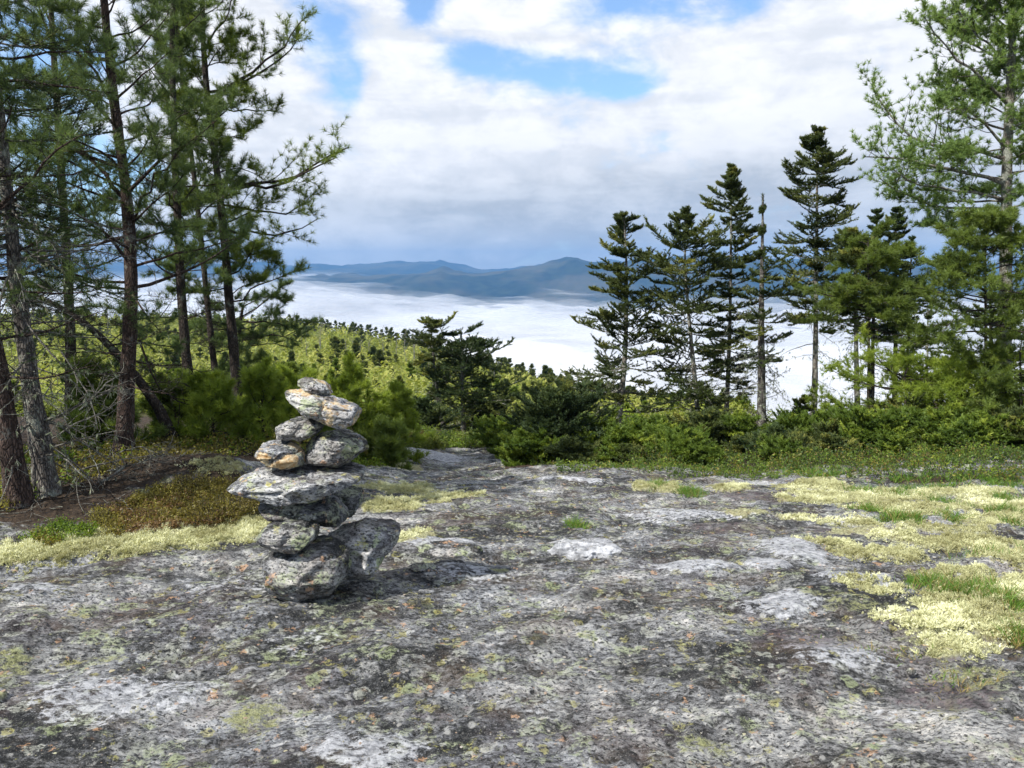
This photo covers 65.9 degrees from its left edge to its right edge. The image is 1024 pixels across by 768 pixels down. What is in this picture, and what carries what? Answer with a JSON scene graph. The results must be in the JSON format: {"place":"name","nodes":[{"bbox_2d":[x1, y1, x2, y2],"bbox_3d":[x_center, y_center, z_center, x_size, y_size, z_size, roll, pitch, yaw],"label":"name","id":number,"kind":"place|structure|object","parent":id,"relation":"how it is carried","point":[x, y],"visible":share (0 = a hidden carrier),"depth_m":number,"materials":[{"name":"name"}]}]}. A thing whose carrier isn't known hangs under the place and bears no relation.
{"place":"outdoors","nodes":[
{"label":"outdoors","id":0,"kind":"place"},
{"bbox_2d":[213,271,386,282],"bbox_3d":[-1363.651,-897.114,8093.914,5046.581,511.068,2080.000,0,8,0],"label":"mountain","id":1,"kind":"structure","parent":0,"point":[369,273],"depth_m":8397.29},
{"bbox_2d":[0,258,1018,280],"bbox_3d":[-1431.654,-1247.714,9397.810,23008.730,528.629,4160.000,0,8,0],"label":"mountain","id":2,"kind":"structure","parent":0,"point":[397,267],"depth_m":9417.86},
{"bbox_2d":[0,412,1023,767],"bbox_3d":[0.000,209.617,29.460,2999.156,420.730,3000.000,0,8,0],"label":"ground","id":3,"kind":"structure","parent":0,"point":[216,570],"depth_m":3.43,"materials":[{"name":"stone"}]},
{"bbox_2d":[0,49,55,228],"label":"pine tree","id":4,"kind":"object","parent":3,"relation":"on","point":[29,62],"visible":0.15,"depth_m":6.94,"materials":[{"name":"green plant"}]},
{"bbox_2d":[16,514,101,546],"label":"shrubbery","id":5,"kind":"object","parent":3,"relation":"on","point":[60,525],"visible":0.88,"depth_m":5.01,"materials":[{"name":"green plant"}]},
{"bbox_2d":[0,0,140,510],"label":"pine tree","id":6,"kind":"object","parent":3,"relation":"on","point":[19,488],"visible":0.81,"depth_m":5.64,"materials":[{"name":"green plant"}]},
{"bbox_2d":[0,0,156,437],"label":"pine tree","id":7,"kind":"object","parent":3,"relation":"on","point":[88,138],"visible":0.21,"depth_m":9.24,"materials":[{"name":"green plant"}]},
{"bbox_2d":[0,18,158,501],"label":"dead spruce","id":8,"kind":"object","parent":3,"relation":"on","point":[43,469],"visible":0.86,"depth_m":5.86,"materials":[{"name":"brown plant"}]},
{"bbox_2d":[0,255,191,439],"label":"leaning tree","id":9,"kind":"object","parent":3,"relation":"on","point":[157,406],"visible":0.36,"depth_m":8.41,"materials":[{"name":"green plant"}]},
{"bbox_2d":[52,381,143,440],"bbox_3d":[-3.476,0.215,6.704,0.545,0.494,0.822,7,10,39],"label":"fallen branch","id":10,"kind":"object","parent":3,"relation":"on","point":[98,414],"visible":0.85,"depth_m":6.67,"materials":[{"name":"wood"}]},
{"bbox_2d":[76,439,141,495],"bbox_3d":[-3.352,0.749,6.336,0.572,0.542,0.608,5,9,32],"label":"fallen branch","id":11,"kind":"object","parent":3,"relation":"on","point":[112,475],"visible":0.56,"depth_m":6.35,"materials":[{"name":"wood"}]},
{"bbox_2d":[55,352,169,445],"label":"young pine","id":12,"kind":"object","parent":3,"relation":"on","point":[159,430],"visible":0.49,"depth_m":7.96,"materials":[{"name":"green plant"}]},
{"bbox_2d":[0,0,256,457],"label":"pine tree","id":13,"kind":"object","parent":3,"relation":"on","point":[122,197],"visible":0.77,"depth_m":7.05,"materials":[{"name":"green plant"}]},
{"bbox_2d":[57,351,115,433],"bbox_3d":[-3.719,0.086,6.886,0.441,0.747,0.452,-6,10,-38],"label":"fallen branch","id":14,"kind":"object","parent":13,"relation":"attached to","point":[91,402],"visible":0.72,"depth_m":6.92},
{"bbox_2d":[65,329,146,410],"bbox_3d":[-3.736,-0.144,7.271,0.648,0.753,0.679,-4,9,-28],"label":"fallen branch","id":15,"kind":"object","parent":13,"relation":"attached to","point":[91,386],"visible":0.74,"depth_m":7.25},
{"bbox_2d":[0,514,269,576],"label":"lichen mat","id":16,"kind":"object","parent":3,"relation":"on","point":[26,549],"visible":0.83,"depth_m":4.89,"materials":[{"name":"plant"}]},
{"bbox_2d":[91,422,179,480],"bbox_3d":[-3.051,0.643,6.350,0.890,0.665,0.376,0,8,0],"label":"fallen branch","id":17,"kind":"object","parent":3,"relation":"on","point":[119,466],"visible":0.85,"depth_m":6.39,"materials":[{"name":"wood"}]},
{"bbox_2d":[0,429,273,545],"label":"litter","id":18,"kind":"object","parent":3,"relation":"on","point":[102,477],"visible":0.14,"depth_m":6.34,"materials":[{"name":"plant"}]},
{"bbox_2d":[83,469,259,537],"bbox_3d":[-2.383,0.877,5.791,1.408,0.306,1.164,-5,9,-32],"label":"shrubbery","id":19,"kind":"object","parent":3,"relation":"on","point":[221,504],"visible":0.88,"depth_m":5.63,"materials":[{"name":"red plant"}]},
{"bbox_2d":[98,0,252,374],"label":"pine tree","id":20,"kind":"object","parent":3,"relation":"on","point":[184,42],"visible":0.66,"depth_m":9.28,"materials":[{"name":"green plant"}]},
{"bbox_2d":[136,367,228,435],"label":"young pine","id":21,"kind":"object","parent":3,"relation":"on","point":[165,399],"visible":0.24,"depth_m":9.18,"materials":[{"name":"green plant"}]},
{"bbox_2d":[139,340,235,429],"bbox_3d":[-3.460,0.028,8.617,0.913,1.076,0.682,0,8,0],"label":"fallen branch","id":22,"kind":"object","parent":3,"relation":"on","point":[147,361],"visible":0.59,"depth_m":8.39,"materials":[{"name":"wood"}]},
{"bbox_2d":[0,426,391,511],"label":"shrubbery","id":23,"kind":"object","parent":3,"relation":"on","point":[231,444],"visible":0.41,"depth_m":7.94,"materials":[{"name":"green plant"}]},
{"bbox_2d":[141,0,266,378],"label":"pine tree","id":24,"kind":"object","parent":3,"relation":"on","point":[241,306],"visible":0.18,"depth_m":11.03,"materials":[{"name":"green plant"}]},
{"bbox_2d":[174,455,251,476],"bbox_3d":[-2.509,0.686,6.617,0.639,0.164,0.415,-3,8,-18],"label":"lichen mat","id":25,"kind":"object","parent":3,"relation":"on","point":[197,461],"visible":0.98,"depth_m":6.61,"materials":[{"name":"plant"}]},
{"bbox_2d":[170,366,266,446],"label":"young pine","id":26,"kind":"object","parent":3,"relation":"on","point":[208,393],"visible":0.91,"depth_m":8.60,"materials":[{"name":"green plant"}]},
{"bbox_2d":[166,271,325,425],"bbox_3d":[-3.947,-0.427,11.836,2.360,2.588,1.646,0,8,0],"label":"pine tree","id":27,"kind":"object","parent":3,"relation":"on","point":[284,299],"visible":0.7,"depth_m":11.70,"materials":[{"name":"green plant"}]},
{"bbox_2d":[145,0,353,413],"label":"pine tree","id":28,"kind":"object","parent":3,"relation":"on","point":[254,249],"visible":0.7,"depth_m":9.84,"materials":[{"name":"green plant"}]},
{"bbox_2d":[211,354,315,442],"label":"young pine","id":29,"kind":"object","parent":3,"relation":"on","point":[257,384],"visible":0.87,"depth_m":8.76,"materials":[{"name":"green plant"}]},
{"bbox_2d":[260,362,334,444],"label":"young pine","id":30,"kind":"object","parent":3,"relation":"on","point":[292,379],"visible":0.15,"depth_m":9.62,"materials":[{"name":"green plant"}]},
{"bbox_2d":[261,535,351,601],"bbox_3d":[-1.008,0.916,3.929,0.424,0.308,0.431,0,8,0],"label":"cairn stone","id":31,"kind":"object","parent":3,"relation":"on","point":[318,567],"visible":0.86,"depth_m":3.77,"materials":[{"name":"stone"}]},
{"bbox_2d":[256,519,319,553],"bbox_3d":[-1.074,0.736,3.799,0.300,0.166,0.248,0,8,0],"label":"cairn stone","id":32,"kind":"object","parent":31,"relation":"on","point":[292,536],"visible":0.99,"depth_m":3.72,"materials":[{"name":"stone"}]},
{"bbox_2d":[258,494,349,527],"bbox_3d":[-1.044,0.629,3.982,0.443,0.148,0.360,0,8,0],"label":"cairn stone","id":33,"kind":"object","parent":31,"relation":"on","point":[331,510],"visible":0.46,"depth_m":3.85,"materials":[{"name":"stone"}]},
{"bbox_2d":[227,461,365,506],"bbox_3d":[-1.065,0.489,3.906,0.669,0.167,0.410,0,8,0],"label":"cairn stone","id":34,"kind":"object","parent":33,"relation":"on","point":[304,483],"visible":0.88,"depth_m":3.78,"materials":[{"name":"stone"}]},
{"bbox_2d":[254,439,305,469],"bbox_3d":[-1.133,0.342,3.886,0.239,0.122,0.279,0,8,0],"label":"cairn stone","id":35,"kind":"object","parent":34,"relation":"on","point":[281,454],"visible":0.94,"depth_m":3.80,"materials":[{"name":"beige stone"}]},
{"bbox_2d":[275,416,323,441],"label":"cairn stone","id":36,"kind":"object","parent":35,"relation":"on","point":[300,428],"visible":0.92,"depth_m":3.83,"materials":[{"name":"stone"}]},
{"bbox_2d":[285,389,361,428],"bbox_3d":[-0.913,0.118,3.835,0.351,0.204,0.246,0,8,0],"label":"cairn stone","id":37,"kind":"object","parent":36,"relation":"on","point":[333,411],"visible":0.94,"depth_m":3.75,"materials":[{"name":"grey stone"}]},
{"bbox_2d":[297,377,332,395],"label":"cairn stone","id":38,"kind":"object","parent":37,"relation":"on","point":[311,385],"visible":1,"depth_m":3.79,"materials":[{"name":"stone"}]},
{"bbox_2d":[305,429,368,467],"bbox_3d":[-0.866,0.327,3.929,0.291,0.190,0.283,6,10,35],"label":"cairn stone","id":39,"kind":"object","parent":34,"relation":"on","point":[336,448],"visible":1,"depth_m":3.84,"materials":[{"name":"stone"}]},
{"bbox_2d":[0,307,665,408],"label":"forest","id":40,"kind":"object","parent":3,"relation":"on","point":[506,361],"visible":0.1,"depth_m":116.07,"materials":[{"name":"green plant"}]},
{"bbox_2d":[208,408,487,449],"bbox_3d":[-1.248,0.894,14.546,7.689,1.654,3.182,-6,10,-39],"label":"shrubbery","id":41,"kind":"object","parent":3,"relation":"on","point":[457,438],"visible":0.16,"depth_m":14.70,"materials":[{"name":"green plant"}]},
{"bbox_2d":[323,351,391,432],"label":"young pine","id":42,"kind":"object","parent":3,"relation":"on","point":[350,384],"visible":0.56,"depth_m":10.20,"materials":[{"name":"green plant"}]},
{"bbox_2d":[328,517,400,580],"bbox_3d":[-0.769,0.859,4.128,0.352,0.302,0.390,7,11,43],"label":"cairn stone","id":43,"kind":"object","parent":3,"relation":"on","point":[370,543],"visible":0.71,"depth_m":4.00,"materials":[{"name":"stone"}]},
{"bbox_2d":[332,486,364,517],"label":"cairn stone","id":44,"kind":"object","parent":43,"relation":"on","point":[351,498],"visible":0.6,"depth_m":4.12,"materials":[{"name":"stone"}]},
{"bbox_2d":[0,310,756,431],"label":"undergrowth","id":45,"kind":"object","parent":3,"relation":"on","point":[383,377],"visible":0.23,"depth_m":83.43,"materials":[{"name":"green plant"}]},
{"bbox_2d":[355,411,414,469],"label":"young pine","id":46,"kind":"object","parent":3,"relation":"on","point":[383,440],"visible":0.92,"depth_m":9.89,"materials":[{"name":"green plant"}]},
{"bbox_2d":[372,378,436,463],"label":"young pine","id":47,"kind":"object","parent":3,"relation":"on","point":[401,401],"visible":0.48,"depth_m":11.31,"materials":[{"name":"green plant"}]},
{"bbox_2d":[415,430,449,449],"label":"leafy shrub","id":48,"kind":"object","parent":3,"relation":"on","point":[437,443],"visible":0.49,"depth_m":13.82,"materials":[{"name":"green plant"}]},
{"bbox_2d":[403,311,462,431],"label":"spruce tree","id":49,"kind":"object","parent":3,"relation":"on","point":[423,338],"visible":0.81,"depth_m":19.06,"materials":[{"name":"green plant"}]},
{"bbox_2d":[407,393,462,429],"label":"spruce","id":50,"kind":"object","parent":3,"relation":"on","point":[426,412],"visible":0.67,"depth_m":17.08,"materials":[{"name":"green plant"}]},
{"bbox_2d":[418,540,482,556],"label":"rock outcrop","id":51,"kind":"object","parent":3,"relation":"on","point":[434,548],"visible":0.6,"depth_m":4.78,"materials":[{"name":"stone"}]},
{"bbox_2d":[424,320,530,433],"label":"spruce tree","id":52,"kind":"object","parent":3,"relation":"on","point":[479,405],"visible":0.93,"depth_m":19.01,"materials":[{"name":"green plant"}]},
{"bbox_2d":[467,413,519,450],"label":"spruce","id":53,"kind":"object","parent":3,"relation":"on","point":[492,426],"visible":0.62,"depth_m":13.70,"materials":[{"name":"green plant"}]},
{"bbox_2d":[494,420,564,466],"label":"spruce","id":54,"kind":"object","parent":3,"relation":"on","point":[521,446],"visible":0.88,"depth_m":11.46,"materials":[{"name":"green plant"}]},
{"bbox_2d":[498,378,617,463],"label":"spruce","id":55,"kind":"object","parent":3,"relation":"on","point":[553,408],"visible":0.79,"depth_m":11.97,"materials":[{"name":"green plant"}]},
{"bbox_2d":[542,433,611,465],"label":"fir","id":56,"kind":"object","parent":3,"relation":"on","point":[573,449],"visible":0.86,"depth_m":10.46,"materials":[{"name":"green plant"}]},
{"bbox_2d":[547,541,621,560],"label":"rock outcrop","id":57,"kind":"object","parent":3,"relation":"on","point":[563,548],"visible":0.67,"depth_m":4.82,"materials":[{"name":"white stone"}]},
{"bbox_2d":[560,404,622,453],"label":"spruce","id":58,"kind":"object","parent":3,"relation":"on","point":[614,413],"visible":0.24,"depth_m":12.22,"materials":[{"name":"green plant"}]},
{"bbox_2d":[579,415,655,461],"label":"spruce","id":59,"kind":"object","parent":3,"relation":"on","point":[615,434],"visible":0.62,"depth_m":11.62,"materials":[{"name":"green plant"}]},
{"bbox_2d":[545,209,690,424],"bbox_3d":[2.074,-0.974,15.128,2.888,4.639,2.529,0,8,0],"label":"spruce tree","id":60,"kind":"object","parent":3,"relation":"on","point":[605,317],"visible":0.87,"depth_m":14.80,"materials":[{"name":"green plant"}]},
{"bbox_2d":[610,441,649,463],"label":"fir","id":61,"kind":"object","parent":3,"relation":"on","point":[633,447],"visible":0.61,"depth_m":11.15,"materials":[{"name":"green plant"}]},
{"bbox_2d":[631,413,678,441],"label":"spruce","id":62,"kind":"object","parent":3,"relation":"on","point":[648,432],"visible":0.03,"depth_m":12.32,"materials":[{"name":"green plant"}]},
{"bbox_2d":[658,429,705,464],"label":"fir","id":63,"kind":"object","parent":3,"relation":"on","point":[683,445],"visible":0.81,"depth_m":10.76,"materials":[{"name":"green plant"}]},
{"bbox_2d":[642,422,722,454],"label":"spruce","id":64,"kind":"object","parent":3,"relation":"on","point":[697,436],"visible":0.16,"depth_m":11.31,"materials":[{"name":"green plant"}]},
{"bbox_2d":[352,475,1023,663],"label":"lichen mat","id":65,"kind":"object","parent":3,"relation":"on","point":[963,610],"visible":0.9,"depth_m":4.99,"materials":[{"name":"plant"}]},
{"bbox_2d":[629,205,750,415],"bbox_3d":[3.269,-0.961,14.572,2.263,4.604,2.802,0,8,0],"label":"spruce tree","id":66,"kind":"object","parent":3,"relation":"on","point":[684,240],"visible":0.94,"depth_m":14.44,"materials":[{"name":"green plant"}]},
{"bbox_2d":[665,406,737,449],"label":"spruce","id":67,"kind":"object","parent":3,"relation":"on","point":[710,417],"visible":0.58,"depth_m":12.51,"materials":[{"name":"green plant"}]},
{"bbox_2d":[696,438,726,464],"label":"fir","id":68,"kind":"object","parent":3,"relation":"on","point":[709,449],"visible":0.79,"depth_m":10.81,"materials":[{"name":"green plant"}]},
{"bbox_2d":[690,163,769,414],"bbox_3d":[4.262,-1.486,15.443,1.682,5.594,1.526,4,9,26],"label":"spruce tree","id":69,"kind":"object","parent":3,"relation":"on","point":[731,184],"visible":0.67,"depth_m":15.25,"materials":[{"name":"green plant"}]},
{"bbox_2d":[720,434,756,459],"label":"fir","id":70,"kind":"object","parent":3,"relation":"on","point":[736,445],"visible":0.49,"depth_m":11.54,"materials":[{"name":"green plant"}]},
{"bbox_2d":[717,409,765,447],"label":"spruce","id":71,"kind":"object","parent":3,"relation":"on","point":[744,420],"visible":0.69,"depth_m":12.68,"materials":[{"name":"green plant"}]},
{"bbox_2d":[718,193,813,426],"bbox_3d":[4.250,-0.988,13.589,1.368,4.530,1.484,-7,11,-43],"label":"snag tree","id":72,"kind":"object","parent":3,"relation":"on","point":[761,314],"visible":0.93,"depth_m":13.48,"materials":[{"name":"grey plant"}]},
{"bbox_2d":[736,421,803,461],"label":"spruce","id":73,"kind":"object","parent":3,"relation":"on","point":[774,428],"visible":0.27,"depth_m":11.39,"materials":[{"name":"green plant"}]},
{"bbox_2d":[529,436,1023,485],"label":"shrubbery","id":74,"kind":"object","parent":3,"relation":"on","point":[961,457],"visible":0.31,"depth_m":9.09,"materials":[{"name":"green plant"}]},
{"bbox_2d":[756,431,813,460],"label":"fir","id":75,"kind":"object","parent":3,"relation":"on","point":[767,448],"visible":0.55,"depth_m":10.74,"materials":[{"name":"green plant"}]},
{"bbox_2d":[769,431,812,460],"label":"fir","id":76,"kind":"object","parent":3,"relation":"on","point":[799,437],"visible":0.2,"depth_m":10.89,"materials":[{"name":"green plant"}]},
{"bbox_2d":[560,475,1023,528],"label":"grass","id":77,"kind":"structure","parent":3,"relation":"on","point":[894,516],"depth_m":6.22,"materials":[{"name":"plant"}]},
{"bbox_2d":[764,404,832,433],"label":"spruce","id":78,"kind":"object","parent":3,"relation":"on","point":[788,420],"visible":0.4,"depth_m":12.27,"materials":[{"name":"green plant"}]},
{"bbox_2d":[758,124,874,415],"bbox_3d":[5.891,-1.820,15.083,2.086,6.127,2.282,0,8,0],"label":"spruce tree","id":79,"kind":"object","parent":3,"relation":"on","point":[814,143],"visible":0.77,"depth_m":14.79,"materials":[{"name":"green plant"}]},
{"bbox_2d":[786,418,865,447],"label":"spruce","id":80,"kind":"object","parent":3,"relation":"on","point":[820,428],"visible":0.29,"depth_m":11.41,"materials":[{"name":"green plant"}]},
{"bbox_2d":[809,431,864,461],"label":"fir","id":81,"kind":"object","parent":3,"relation":"on","point":[831,440],"visible":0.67,"depth_m":10.68,"materials":[{"name":"green plant"}]},
{"bbox_2d":[812,225,898,404],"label":"spruce tree","id":82,"kind":"object","parent":3,"relation":"on","point":[839,255],"visible":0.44,"depth_m":13.24,"materials":[{"name":"green plant"}]},
{"bbox_2d":[810,402,920,451],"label":"spruce","id":83,"kind":"object","parent":3,"relation":"on","point":[864,425],"visible":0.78,"depth_m":11.19,"materials":[{"name":"green plant"}]},
{"bbox_2d":[792,217,943,404],"bbox_3d":[5.885,-0.770,13.091,2.415,3.925,2.127,3,9,22],"label":"young pine","id":84,"kind":"object","parent":3,"relation":"on","point":[889,255],"visible":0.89,"depth_m":12.64,"materials":[{"name":"green plant"}]},
{"bbox_2d":[840,208,923,404],"bbox_3d":[7.827,-1.257,16.984,1.706,5.016,1.528,8,11,43],"label":"spruce tree","id":85,"kind":"object","parent":3,"relation":"on","point":[876,217],"visible":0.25,"depth_m":16.94,"materials":[{"name":"green plant"}]},
{"bbox_2d":[762,463,1023,487],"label":"grass","id":86,"kind":"structure","parent":3,"relation":"on","point":[894,478],"depth_m":8.10,"materials":[{"name":"plant"}]},
{"bbox_2d":[868,428,917,457],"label":"fir","id":87,"kind":"object","parent":3,"relation":"on","point":[889,440],"visible":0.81,"depth_m":10.61,"materials":[{"name":"green plant"}]},
{"bbox_2d":[826,377,964,422],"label":"spruce","id":88,"kind":"object","parent":3,"relation":"on","point":[894,403],"visible":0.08,"depth_m":12.18,"materials":[{"name":"green plant"}]},
{"bbox_2d":[867,205,930,398],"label":"spruce tree","id":89,"kind":"object","parent":3,"relation":"on","point":[897,215],"visible":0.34,"depth_m":17.00,"materials":[{"name":"green plant"}]},
{"bbox_2d":[878,234,929,404],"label":"spruce tree","id":90,"kind":"object","parent":3,"relation":"on","point":[911,266],"visible":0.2,"depth_m":18.25,"materials":[{"name":"green plant"}]},
{"bbox_2d":[803,321,1023,420],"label":"young pine","id":91,"kind":"object","parent":3,"relation":"on","point":[902,361],"visible":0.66,"depth_m":12.29,"materials":[{"name":"green plant"}]},
{"bbox_2d":[849,0,1023,408],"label":"white pine","id":92,"kind":"object","parent":3,"relation":"on","point":[1009,62],"visible":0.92,"depth_m":12.03,"materials":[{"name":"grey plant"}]},
{"bbox_2d":[886,402,987,442],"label":"spruce","id":93,"kind":"object","parent":3,"relation":"on","point":[927,420],"visible":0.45,"depth_m":10.98,"materials":[{"name":"green plant"}]},
{"bbox_2d":[917,422,981,453],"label":"fir","id":94,"kind":"object","parent":3,"relation":"on","point":[944,435],"visible":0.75,"depth_m":10.22,"materials":[{"name":"green plant"}]},
{"bbox_2d":[879,347,1023,412],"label":"young pine","id":95,"kind":"object","parent":3,"relation":"on","point":[941,365],"visible":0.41,"depth_m":11.70,"materials":[{"name":"green plant"}]},
{"bbox_2d":[893,202,1023,403],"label":"young pine","id":96,"kind":"object","parent":3,"relation":"on","point":[958,268],"visible":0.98,"depth_m":11.28,"materials":[{"name":"green plant"}]},
{"bbox_2d":[894,536,1023,648],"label":"grass","id":97,"kind":"structure","parent":3,"relation":"on","point":[920,580],"depth_m":3.94,"materials":[{"name":"plant"}]},
{"bbox_2d":[940,417,998,455],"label":"fir","id":98,"kind":"object","parent":3,"relation":"on","point":[970,428],"visible":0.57,"depth_m":10.25,"materials":[{"name":"green plant"}]},
{"bbox_2d":[928,283,1023,402],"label":"spruce tree","id":99,"kind":"object","parent":3,"relation":"on","point":[979,293],"visible":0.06,"depth_m":15.02,"materials":[{"name":"green plant"}]},
{"bbox_2d":[950,329,1023,413],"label":"young pine","id":100,"kind":"object","parent":3,"relation":"on","point":[996,354],"visible":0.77,"depth_m":11.36,"materials":[{"name":"green plant"}]},
{"bbox_2d":[962,409,1023,451],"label":"spruce","id":101,"kind":"object","parent":3,"relation":"on","point":[999,432],"visible":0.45,"depth_m":10.56,"materials":[{"name":"green plant"}]},
{"bbox_2d":[975,399,1023,449],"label":"spruce","id":102,"kind":"object","parent":3,"relation":"on","point":[1014,410],"visible":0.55,"depth_m":10.61,"materials":[{"name":"green plant"}]},
{"bbox_2d":[0,277,1023,420],"bbox_3d":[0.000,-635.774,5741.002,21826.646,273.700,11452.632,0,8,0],"label":"cloud","id":103,"kind":"structure","parent":0,"point":[556,339],"depth_m":3377.73,"materials":[{"name":"white"}]},
{"bbox_2d":[0,473,1023,767],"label":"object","id":104,"kind":"structure","parent":0,"point":[822,757],"depth_m":3.42,"materials":[{"name":"stone"}]},
{"bbox_2d":[0,0,1023,269],"label":"sky","id":105,"kind":"structure","parent":0,"point":[481,134],"materials":[{"name":"white"}]},
{"bbox_2d":[213,253,1023,313],"bbox_3d":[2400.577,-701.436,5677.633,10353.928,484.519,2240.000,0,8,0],"label":"mountain","id":106,"kind":"structure","parent":0,"point":[564,282],"depth_m":5241.90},
{"bbox_2d":[374,467,1022,701],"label":"grass","id":107,"kind":"structure","parent":0,"point":[956,676],"depth_m":3.21,"materials":[{"name":"plant"}]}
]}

